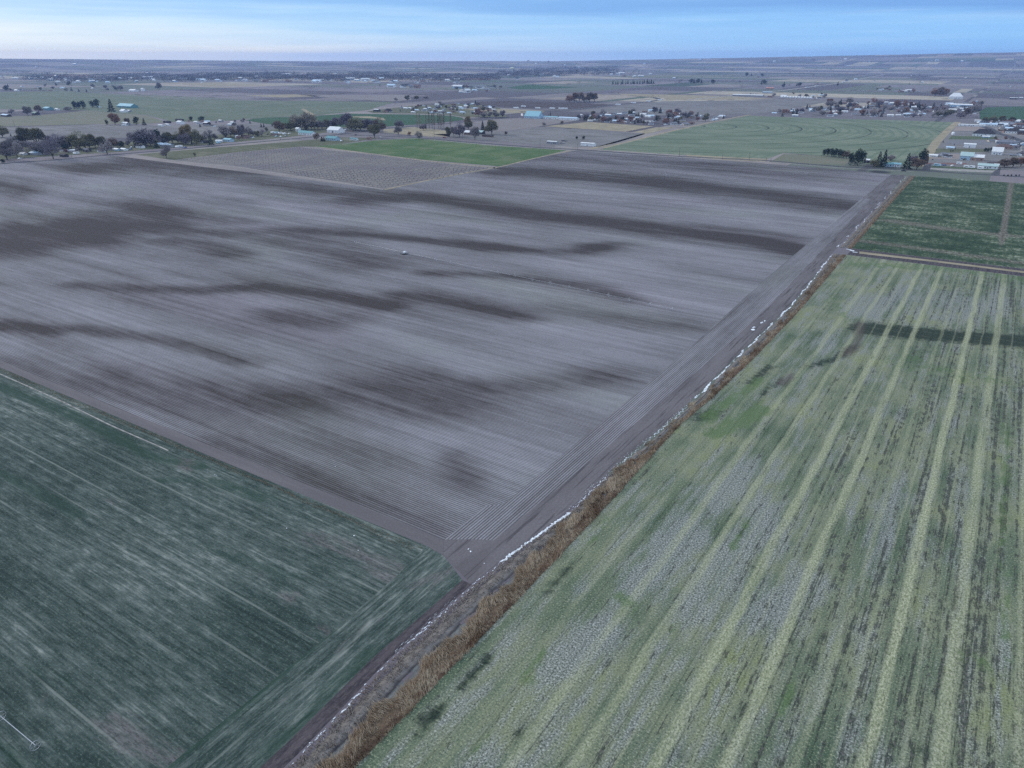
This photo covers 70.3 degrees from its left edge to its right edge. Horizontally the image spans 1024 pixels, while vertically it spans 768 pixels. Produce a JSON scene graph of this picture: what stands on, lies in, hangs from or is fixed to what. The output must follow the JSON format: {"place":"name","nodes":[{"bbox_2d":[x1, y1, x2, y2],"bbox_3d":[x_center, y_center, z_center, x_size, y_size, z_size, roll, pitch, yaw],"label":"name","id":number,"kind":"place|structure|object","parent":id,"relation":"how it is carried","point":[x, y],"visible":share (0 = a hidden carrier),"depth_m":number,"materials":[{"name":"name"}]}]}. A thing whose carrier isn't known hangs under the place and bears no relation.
{"place":"outdoors","nodes":[
{"label":"outdoors","id":0,"kind":"place"},
{"bbox_2d":[116,103,137,107],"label":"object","id":1,"kind":"structure","parent":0,"point":[123,105],"depth_m":1796.80,"materials":[{"name":"teal"}]},
{"bbox_2d":[0,368,425,767],"bbox_3d":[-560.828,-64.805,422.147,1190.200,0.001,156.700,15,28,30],"label":"winter crop field","id":2,"kind":"structure","parent":0,"point":[161,607],"depth_m":173.25,"materials":[{"name":"plant"}]},
{"bbox_2d":[0,711,40,750],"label":"wheel line sprinkler","id":3,"kind":"object","parent":2,"relation":"on","point":[21,733],"visible":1,"depth_m":132.66,"materials":[{"name":"metal"}]},
{"bbox_2d":[0,374,167,450],"bbox_3d":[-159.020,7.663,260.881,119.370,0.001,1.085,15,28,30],"label":"irrigation pipe","id":4,"kind":"structure","parent":2,"relation":"on","point":[86,413],"depth_m":255.27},
{"bbox_2d":[0,369,411,548],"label":"pale weeds","id":5,"kind":"object","parent":2,"relation":"on","point":[13,376],"visible":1,"depth_m":233.71,"materials":[{"name":"beige plant"}]},
{"bbox_2d":[0,361,443,554],"bbox_3d":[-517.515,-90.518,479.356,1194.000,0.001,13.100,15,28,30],"label":"field edge strip","id":6,"kind":"object","parent":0,"point":[417,535],"visible":1,"depth_m":220.87,"materials":[{"name":"soil"}]},
{"bbox_2d":[0,118,500,163],"bbox_3d":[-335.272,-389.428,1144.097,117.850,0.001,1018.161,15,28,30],"label":"road","id":7,"kind":"structure","parent":0,"point":[219,145],"depth_m":1017.81,"materials":[{"name":"asphalt"}]},
{"bbox_2d":[137,137,375,159],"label":"grass field","id":8,"kind":"structure","parent":0,"point":[177,155],"depth_m":996.02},
{"bbox_2d":[159,144,170,157],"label":"bare tree","id":9,"kind":"object","parent":8,"relation":"on","point":[166,149],"visible":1,"depth_m":893.21,"materials":[{"name":"grey plant"}]},
{"bbox_2d":[367,124,380,137],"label":"leafy tree","id":10,"kind":"object","parent":8,"relation":"on","point":[374,129],"visible":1,"depth_m":1116.09,"materials":[{"name":"green plant"}]},
{"bbox_2d":[175,160,382,189],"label":"lane","id":11,"kind":"structure","parent":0,"point":[286,174],"depth_m":768.29,"materials":[{"name":"soil"}]},
{"bbox_2d":[167,546,461,767],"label":"winter crop headland","id":12,"kind":"structure","parent":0,"point":[263,726],"depth_m":147.14,"materials":[{"name":"plant"}]},
{"bbox_2d":[177,147,492,188],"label":"orchard field","id":13,"kind":"structure","parent":0,"point":[376,163],"depth_m":839.46,"materials":[{"name":"soil"}]},
{"bbox_2d":[187,146,483,171],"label":"orchard rows","id":14,"kind":"object","parent":13,"relation":"on","point":[316,161],"visible":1,"depth_m":875.74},
{"bbox_2d":[308,95,410,100],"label":"rosy field","id":15,"kind":"structure","parent":0,"point":[381,97],"depth_m":2258.86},
{"bbox_2d":[260,580,470,767],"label":"mud strip","id":16,"kind":"object","parent":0,"point":[294,746],"visible":1,"depth_m":144.34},
{"bbox_2d":[383,127,449,136],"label":"dry meadow","id":17,"kind":"structure","parent":0,"point":[425,132],"depth_m":1223.98,"materials":[{"name":"beige plant"}]},
{"bbox_2d":[316,138,565,165],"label":"hay field","id":18,"kind":"structure","parent":0,"point":[447,151],"depth_m":974.62,"materials":[{"name":"plant"}]},
{"bbox_2d":[0,150,889,539],"bbox_3d":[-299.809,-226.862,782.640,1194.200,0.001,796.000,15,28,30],"label":"ploughed field","id":19,"kind":"structure","parent":0,"point":[324,336],"depth_m":379.69,"materials":[{"name":"soil"}]},
{"bbox_2d":[354,241,673,310],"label":"wheel line sprinkler","id":20,"kind":"object","parent":19,"relation":"on","point":[404,252],"visible":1,"depth_m":418.00,"materials":[{"name":"metal"}]},
{"bbox_2d":[0,70,1023,767],"bbox_3d":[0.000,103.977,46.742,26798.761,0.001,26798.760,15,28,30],"label":"ground","id":21,"kind":"structure","parent":0,"point":[992,90],"depth_m":2443.77,"materials":[{"name":"soil"}]},
{"bbox_2d":[0,140,18,159],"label":"leafy tree","id":22,"kind":"object","parent":21,"relation":"on","point":[5,147],"visible":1,"depth_m":877.46,"materials":[{"name":"grey plant"}]},
{"bbox_2d":[14,127,32,142],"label":"leafy tree","id":23,"kind":"object","parent":21,"relation":"on","point":[19,131],"visible":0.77,"depth_m":1020.43,"materials":[{"name":"green plant"}]},
{"bbox_2d":[21,127,44,141],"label":"leafy tree","id":24,"kind":"object","parent":21,"relation":"on","point":[35,133],"visible":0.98,"depth_m":1021.82,"materials":[{"name":"green plant"}]},
{"bbox_2d":[26,143,51,153],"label":"bare tree","id":25,"kind":"object","parent":21,"relation":"on","point":[38,147],"visible":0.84,"depth_m":925.85,"materials":[{"name":"grey plant"}]},
{"bbox_2d":[40,135,60,158],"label":"bare tree","id":26,"kind":"object","parent":21,"relation":"on","point":[47,147],"visible":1,"depth_m":888.15,"materials":[{"name":"grey plant"}]},
{"bbox_2d":[0,84,103,87],"bbox_3d":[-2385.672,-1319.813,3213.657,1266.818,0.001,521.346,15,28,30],"label":"tan strip","id":27,"kind":"object","parent":21,"relation":"on","point":[23,85],"visible":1,"depth_m":3110.79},
{"bbox_2d":[0,111,162,126],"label":"olive plain","id":28,"kind":"structure","parent":21,"relation":"on","point":[82,117],"depth_m":1459.86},
{"bbox_2d":[97,140,113,153],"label":"bare tree","id":29,"kind":"object","parent":21,"relation":"on","point":[108,144],"visible":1,"depth_m":933.89,"materials":[{"name":"grey plant"}]},
{"bbox_2d":[107,113,119,124],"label":"leafy tree","id":30,"kind":"object","parent":21,"relation":"on","point":[113,117],"visible":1,"depth_m":1333.17,"materials":[{"name":"orange plant"}]},
{"bbox_2d":[0,123,275,141],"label":"fallow plain","id":31,"kind":"structure","parent":21,"relation":"on","point":[111,131],"depth_m":1257.68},
{"bbox_2d":[0,127,366,158],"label":"yards","id":32,"kind":"structure","parent":21,"relation":"on","point":[293,132],"depth_m":1053.66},
{"bbox_2d":[10,141,24,156],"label":"bare tree","id":33,"kind":"object","parent":32,"relation":"on","point":[17,147],"visible":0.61,"depth_m":910.89,"materials":[{"name":"grey plant"}]},
{"bbox_2d":[66,131,92,148],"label":"leafy tree","id":34,"kind":"object","parent":32,"relation":"on","point":[73,141],"visible":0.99,"depth_m":976.93,"materials":[{"name":"green plant"}]},
{"bbox_2d":[82,133,94,147],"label":"leafy tree","id":35,"kind":"object","parent":32,"relation":"on","point":[90,137],"visible":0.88,"depth_m":987.51,"materials":[{"name":"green plant"}]},
{"bbox_2d":[93,136,105,144],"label":"leafy tree","id":36,"kind":"object","parent":32,"relation":"on","point":[97,140],"visible":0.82,"depth_m":995.17,"materials":[{"name":"green plant"}]},
{"bbox_2d":[124,128,155,145],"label":"bare tree","id":37,"kind":"object","parent":32,"relation":"on","point":[142,136],"visible":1,"depth_m":1008.09,"materials":[{"name":"grey plant"}]},
{"bbox_2d":[178,124,191,135],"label":"leafy tree","id":38,"kind":"object","parent":32,"relation":"on","point":[185,129],"visible":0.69,"depth_m":1053.96,"materials":[{"name":"green plant"}]},
{"bbox_2d":[177,133,192,144],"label":"bare tree","id":39,"kind":"object","parent":32,"relation":"on","point":[185,137],"visible":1,"depth_m":1033.55,"materials":[{"name":"grey plant"}]},
{"bbox_2d":[189,128,199,144],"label":"round tree","id":40,"kind":"object","parent":32,"relation":"on","point":[195,133],"visible":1,"depth_m":1025.01,"materials":[{"name":"green plant"}]},
{"bbox_2d":[216,125,232,136],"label":"bare tree","id":41,"kind":"object","parent":32,"relation":"on","point":[224,131],"visible":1,"depth_m":1127.18,"materials":[{"name":"grey plant"}]},
{"bbox_2d":[272,121,284,131],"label":"leafy tree","id":42,"kind":"object","parent":32,"relation":"on","point":[278,125],"visible":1,"depth_m":1209.11,"materials":[{"name":"green plant"}]},
{"bbox_2d":[289,112,319,129],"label":"bare tree","id":43,"kind":"object","parent":32,"relation":"on","point":[305,115],"visible":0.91,"depth_m":1239.72,"materials":[{"name":"brown plant"}]},
{"bbox_2d":[298,130,315,135],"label":"store building","id":44,"kind":"structure","parent":32,"relation":"on","point":[304,132],"depth_m":1166.44,"materials":[{"name":"white"}]},
{"bbox_2d":[338,113,351,128],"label":"leafy tree","id":45,"kind":"object","parent":32,"relation":"on","point":[345,117],"visible":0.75,"depth_m":1255.22,"materials":[{"name":"grey plant"}]},
{"bbox_2d":[0,91,392,121],"bbox_3d":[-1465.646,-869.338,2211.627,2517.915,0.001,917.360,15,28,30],"label":"green plain","id":46,"kind":"structure","parent":21,"relation":"on","point":[208,110],"depth_m":1884.02,"materials":[{"name":"plant"}]},
{"bbox_2d":[171,82,255,85],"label":"tan patch","id":47,"kind":"object","parent":21,"relation":"on","point":[215,84],"visible":1,"depth_m":3339.52,"materials":[{"name":"beige plant"}]},
{"bbox_2d":[39,67,492,79],"bbox_3d":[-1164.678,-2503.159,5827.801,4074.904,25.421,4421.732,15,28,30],"label":"rust woods","id":48,"kind":"object","parent":21,"relation":"on","point":[95,75],"visible":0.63,"depth_m":4596.43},
{"bbox_2d":[248,94,313,97],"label":"straw patch","id":49,"kind":"object","parent":21,"relation":"on","point":[288,95],"visible":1,"depth_m":2377.23,"materials":[{"name":"beige plant"}]},
{"bbox_2d":[12,66,619,82],"bbox_3d":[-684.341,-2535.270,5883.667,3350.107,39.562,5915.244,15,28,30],"label":"woods","id":50,"kind":"object","parent":21,"relation":"on","point":[319,76],"visible":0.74,"depth_m":4516.97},
{"bbox_2d":[327,126,344,132],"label":"barn","id":51,"kind":"structure","parent":21,"relation":"on","point":[332,129],"depth_m":1201.86,"materials":[{"name":"white"}]},
{"bbox_2d":[246,114,462,126],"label":"alfalfa arc","id":52,"kind":"object","parent":21,"relation":"on","point":[406,119],"visible":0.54,"depth_m":1483.72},
{"bbox_2d":[346,116,363,130],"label":"leafy tree","id":53,"kind":"object","parent":21,"relation":"on","point":[354,124],"visible":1,"depth_m":1223.84,"materials":[{"name":"green plant"}]},
{"bbox_2d":[4,346,744,764],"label":"edge weeds","id":54,"kind":"object","parent":21,"relation":"on","point":[340,516],"visible":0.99,"depth_m":197.83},
{"bbox_2d":[372,117,385,129],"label":"leafy tree","id":55,"kind":"object","parent":21,"relation":"on","point":[382,125],"visible":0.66,"depth_m":1202.91,"materials":[{"name":"brown plant"}]},
{"bbox_2d":[321,147,494,167],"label":"lane","id":56,"kind":"structure","parent":21,"relation":"on","point":[407,158],"depth_m":897.39,"materials":[{"name":"beige soil"}]},
{"bbox_2d":[367,104,506,116],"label":"village yard","id":57,"kind":"structure","parent":21,"relation":"on","point":[455,113],"depth_m":1675.47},
{"bbox_2d":[383,151,567,189],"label":"lane","id":58,"kind":"structure","parent":21,"relation":"on","point":[471,171],"depth_m":788.30,"materials":[{"name":"beige soil"}]},
{"bbox_2d":[470,127,480,137],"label":"leafy tree","id":59,"kind":"object","parent":21,"relation":"on","point":[474,131],"visible":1,"depth_m":1091.73,"materials":[{"name":"grey plant"}]},
{"bbox_2d":[469,109,536,112],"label":"tan lot","id":60,"kind":"structure","parent":21,"relation":"on","point":[512,111],"depth_m":1706.83,"materials":[{"name":"beige soil"}]},
{"bbox_2d":[854,148,864,165],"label":"round tree","id":61,"kind":"object","parent":21,"relation":"on","point":[858,154],"visible":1,"depth_m":833.39,"materials":[{"name":"green plant"}]},
{"bbox_2d":[910,157,926,168],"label":"leafy tree","id":62,"kind":"object","parent":21,"relation":"on","point":[917,162],"visible":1,"depth_m":805.64,"materials":[{"name":"brown plant"}]},
{"bbox_2d":[948,93,962,98],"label":"white hall","id":63,"kind":"structure","parent":21,"relation":"on","point":[956,96],"depth_m":2174.50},
{"bbox_2d":[0,52,1023,72],"bbox_3d":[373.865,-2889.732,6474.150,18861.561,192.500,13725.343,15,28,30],"label":"hills","id":64,"kind":"structure","parent":0,"point":[1009,62],"depth_m":8089.65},
{"bbox_2d":[0,0,1023,60],"label":"sky","id":65,"kind":"structure","parent":0,"point":[227,30],"materials":[{"name":"blue"}]},
{"bbox_2d":[471,118,576,131],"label":"fallow triangle","id":66,"kind":"object","parent":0,"point":[509,124],"visible":0.75,"depth_m":1392.96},
{"bbox_2d":[524,111,543,118],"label":"store building","id":67,"kind":"structure","parent":66,"relation":"on","point":[535,114],"depth_m":1483.61,"materials":[{"name":"blue"}]},
{"bbox_2d":[460,101,611,108],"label":"brown field","id":68,"kind":"structure","parent":0,"point":[533,104],"depth_m":1923.79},
{"bbox_2d":[438,127,643,146],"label":"fallow block","id":69,"kind":"structure","parent":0,"point":[541,136],"depth_m":1146.67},
{"bbox_2d":[453,123,464,136],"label":"leafy tree","id":70,"kind":"object","parent":69,"relation":"on","point":[458,131],"visible":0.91,"depth_m":1127.33,"materials":[{"name":"grey plant"}]},
{"bbox_2d":[484,119,498,134],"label":"leafy tree","id":71,"kind":"object","parent":69,"relation":"on","point":[492,124],"visible":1,"depth_m":1167.26,"materials":[{"name":"green plant"}]},
{"bbox_2d":[508,85,574,88],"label":"green wedge","id":72,"kind":"object","parent":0,"point":[534,87],"visible":1,"depth_m":3007.67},
{"bbox_2d":[288,253,845,767],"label":"ditch bank","id":73,"kind":"structure","parent":0,"point":[454,629],"depth_m":158.18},
{"bbox_2d":[288,467,620,767],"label":"dry weeds","id":74,"kind":"object","parent":73,"relation":"on","point":[350,707],"visible":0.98,"depth_m":156.09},
{"bbox_2d":[310,464,629,767],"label":"pale grass crest","id":75,"kind":"object","parent":73,"relation":"on","point":[492,598],"depth_m":155.88,"materials":[{"name":"plant"}]},
{"bbox_2d":[216,181,900,763],"bbox_3d":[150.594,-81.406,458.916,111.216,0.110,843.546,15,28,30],"label":"snow","id":76,"kind":"structure","parent":73,"relation":"on","point":[594,487],"depth_m":199.42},
{"bbox_2d":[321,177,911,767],"bbox_3d":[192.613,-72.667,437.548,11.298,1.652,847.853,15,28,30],"label":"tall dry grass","id":77,"kind":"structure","parent":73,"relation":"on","point":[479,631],"depth_m":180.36,"materials":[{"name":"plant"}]},
{"bbox_2d":[547,122,652,131],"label":"straw field","id":78,"kind":"structure","parent":0,"point":[605,126],"depth_m":1312.34,"materials":[{"name":"beige plant"}]},
{"bbox_2d":[542,96,662,111],"bbox_3d":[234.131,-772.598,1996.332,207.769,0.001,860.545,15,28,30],"label":"highway","id":79,"kind":"structure","parent":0,"point":[608,105],"depth_m":1883.35,"materials":[{"name":"asphalt"}]},
{"bbox_2d":[636,127,671,132],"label":"straw field","id":80,"kind":"structure","parent":0,"point":[650,130],"depth_m":1257.79,"materials":[{"name":"beige plant"}]},
{"bbox_2d":[444,198,870,539],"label":"ploughed headland","id":81,"kind":"structure","parent":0,"point":[491,522],"depth_m":267.74,"materials":[{"name":"soil"}]},
{"bbox_2d":[604,75,735,77],"bbox_3d":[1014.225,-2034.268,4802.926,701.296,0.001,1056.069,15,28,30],"label":"pale plain","id":82,"kind":"structure","parent":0,"point":[658,76],"depth_m":4733.43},
{"bbox_2d":[444,175,905,583],"bbox_3d":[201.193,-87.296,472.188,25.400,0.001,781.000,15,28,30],"label":"bare verge","id":83,"kind":"structure","parent":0,"point":[471,567],"depth_m":237.01,"materials":[{"name":"soil"}]},
{"bbox_2d":[602,115,747,147],"bbox_3d":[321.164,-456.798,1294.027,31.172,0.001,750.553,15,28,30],"label":"lane","id":84,"kind":"structure","parent":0,"point":[668,132],"depth_m":1207.67,"materials":[{"name":"beige soil"}]},
{"bbox_2d":[436,140,913,171],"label":"road shoulder","id":85,"kind":"object","parent":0,"point":[685,157],"visible":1,"depth_m":915.61},
{"bbox_2d":[355,135,1023,176],"bbox_3d":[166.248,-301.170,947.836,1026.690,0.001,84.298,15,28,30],"label":"road","id":86,"kind":"structure","parent":0,"point":[712,157],"depth_m":897.30,"materials":[{"name":"asphalt"}]},
{"bbox_2d":[356,255,1023,767],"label":"forage field","id":87,"kind":"structure","parent":0,"point":[798,543],"depth_m":172.59,"materials":[{"name":"plant"}]},
{"bbox_2d":[621,94,768,99],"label":"highway verge","id":88,"kind":"structure","parent":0,"point":[678,97],"depth_m":2259.06,"materials":[{"name":"beige plant"}]},
{"bbox_2d":[580,100,826,114],"bbox_3d":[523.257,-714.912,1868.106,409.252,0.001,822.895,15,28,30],"label":"field","id":89,"kind":"structure","parent":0,"point":[732,107],"depth_m":1845.70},
{"bbox_2d":[687,155,767,161],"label":"dry verge","id":90,"kind":"structure","parent":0,"point":[735,158],"depth_m":897.43,"materials":[{"name":"beige plant"}]},
{"bbox_2d":[600,116,952,164],"bbox_3d":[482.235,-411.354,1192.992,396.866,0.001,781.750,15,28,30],"label":"pivot field","id":91,"kind":"structure","parent":0,"point":[767,137],"depth_m":1118.62,"materials":[{"name":"plant"}]},
{"bbox_2d":[688,74,884,99],"bbox_3d":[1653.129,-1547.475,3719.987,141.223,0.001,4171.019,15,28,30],"label":"highway","id":92,"kind":"structure","parent":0,"point":[784,90],"depth_m":2819.67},
{"bbox_2d":[771,154,849,165],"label":"fallow corner","id":93,"kind":"object","parent":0,"point":[812,159],"visible":0.88,"depth_m":888.65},
{"bbox_2d":[839,176,914,248],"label":"ditch bank","id":94,"kind":"structure","parent":0,"point":[870,223],"depth_m":567.95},
{"bbox_2d":[784,176,909,315],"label":"pale dry grass","id":95,"kind":"structure","parent":94,"relation":"on","point":[821,277],"depth_m":453.18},
{"bbox_2d":[847,249,1023,275],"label":"farm track","id":96,"kind":"structure","parent":0,"point":[854,253],"depth_m":442.62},
{"bbox_2d":[859,251,1023,272],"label":"grass bank","id":97,"kind":"structure","parent":96,"relation":"on","point":[860,252],"depth_m":444.77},
{"bbox_2d":[853,176,1023,268],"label":"clover field","id":98,"kind":"structure","parent":0,"point":[975,221],"depth_m":546.50,"materials":[{"name":"plant"}]},
{"bbox_2d":[919,122,960,166],"bbox_3d":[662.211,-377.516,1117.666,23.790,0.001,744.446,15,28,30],"label":"lane","id":99,"kind":"structure","parent":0,"point":[935,144],"depth_m":1104.79,"materials":[{"name":"beige soil"}]},
{"bbox_2d":[935,148,986,152],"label":"lawn","id":100,"kind":"structure","parent":0,"point":[939,150],"depth_m":974.45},
{"bbox_2d":[930,168,993,172],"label":"sidewalk strip","id":101,"kind":"object","parent":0,"point":[965,170],"visible":1,"depth_m":802.20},
{"bbox_2d":[931,166,996,169],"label":"lawn","id":102,"kind":"structure","parent":0,"point":[958,167],"depth_m":824.02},
{"bbox_2d":[978,163,998,168],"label":"house","id":103,"kind":"structure","parent":102,"relation":"on","point":[989,166],"depth_m":813.26,"materials":[{"name":"white"}]},
{"bbox_2d":[946,140,992,144],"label":"gravel lot","id":104,"kind":"structure","parent":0,"point":[968,141],"depth_m":1065.94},
{"bbox_2d":[954,127,984,130],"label":"bare lot","id":105,"kind":"structure","parent":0,"point":[966,128],"depth_m":1275.63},
{"bbox_2d":[949,136,996,139],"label":"lawn","id":106,"kind":"structure","parent":0,"point":[967,137],"depth_m":1132.39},
{"bbox_2d":[972,129,995,136],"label":"house","id":107,"kind":"structure","parent":106,"relation":"on","point":[987,132],"depth_m":1146.05,"materials":[{"name":"white"}]},
{"bbox_2d":[925,122,1023,170],"bbox_3d":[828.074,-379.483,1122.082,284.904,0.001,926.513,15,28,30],"label":"lot","id":108,"kind":"structure","parent":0,"point":[989,157],"depth_m":964.14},
{"bbox_2d":[959,151,974,159],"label":"house","id":109,"kind":"structure","parent":108,"relation":"on","point":[967,155],"depth_m":881.59,"materials":[{"name":"white"}]},
{"bbox_2d":[970,154,984,160],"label":"house","id":110,"kind":"structure","parent":108,"relation":"on","point":[978,157],"depth_m":876.13,"materials":[{"name":"metal"}]},
{"bbox_2d":[997,158,1012,166],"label":"leafy tree","id":111,"kind":"object","parent":108,"relation":"on","point":[1003,162],"visible":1,"depth_m":822.14,"materials":[{"name":"brown plant"}]},
{"bbox_2d":[991,147,1004,154],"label":"house","id":112,"kind":"structure","parent":0,"point":[997,150],"depth_m":930.28,"materials":[{"name":"white"}]},
{"bbox_2d":[979,106,1023,120],"bbox_3d":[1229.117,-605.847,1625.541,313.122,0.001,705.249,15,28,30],"label":"alfalfa field","id":113,"kind":"structure","parent":0,"point":[1017,112],"depth_m":1645.24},
{"bbox_2d":[982,126,1023,145],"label":"street","id":114,"kind":"structure","parent":0,"point":[1008,136],"depth_m":1161.09,"materials":[{"name":"asphalt"}]},
{"bbox_2d":[996,139,1015,143],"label":"house","id":115,"kind":"structure","parent":0,"point":[1002,141],"depth_m":1041.89,"materials":[{"name":"grey"}]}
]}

